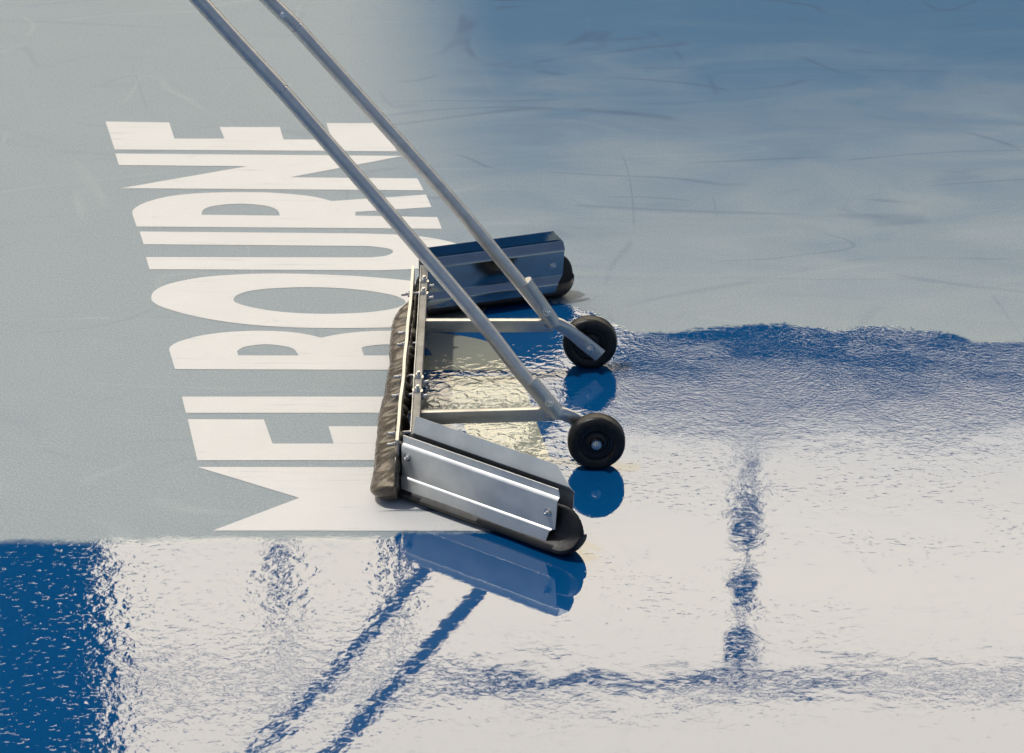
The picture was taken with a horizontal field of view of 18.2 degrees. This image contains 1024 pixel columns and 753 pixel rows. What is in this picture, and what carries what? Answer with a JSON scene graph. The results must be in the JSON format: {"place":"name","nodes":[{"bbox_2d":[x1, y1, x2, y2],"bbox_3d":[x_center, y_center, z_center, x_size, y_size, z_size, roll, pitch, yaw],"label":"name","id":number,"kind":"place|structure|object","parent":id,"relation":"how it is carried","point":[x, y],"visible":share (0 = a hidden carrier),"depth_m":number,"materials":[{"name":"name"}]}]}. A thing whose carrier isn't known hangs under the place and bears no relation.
{"place":"outdoors","nodes":[
{"label":"outdoors","id":0,"kind":"place"},
{"bbox_2d":[0,0,1023,752],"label":"tennis court","id":1,"kind":"object","parent":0,"point":[790,232],"visible":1,"depth_m":7.62,"materials":[{"name":"paint"}]},
{"bbox_2d":[106,122,549,530],"bbox_3d":[-0.481,-0.200,8.097,0.851,0.001,2.660,-5,27,-11],"label":"painted lettering","id":2,"kind":"object","parent":1,"relation":"on","point":[337,499],"visible":0.81,"depth_m":7.98,"materials":[{"name":"white paint"}]},
{"label":"water","id":3,"kind":"structure","parent":1,"relation":"on","visible":0},
{"bbox_2d":[189,0,624,554],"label":"court squeegee","id":4,"kind":"object","parent":3,"relation":"on","point":[432,462],"visible":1,"depth_m":7.22,"materials":[{"name":"grey metal"}]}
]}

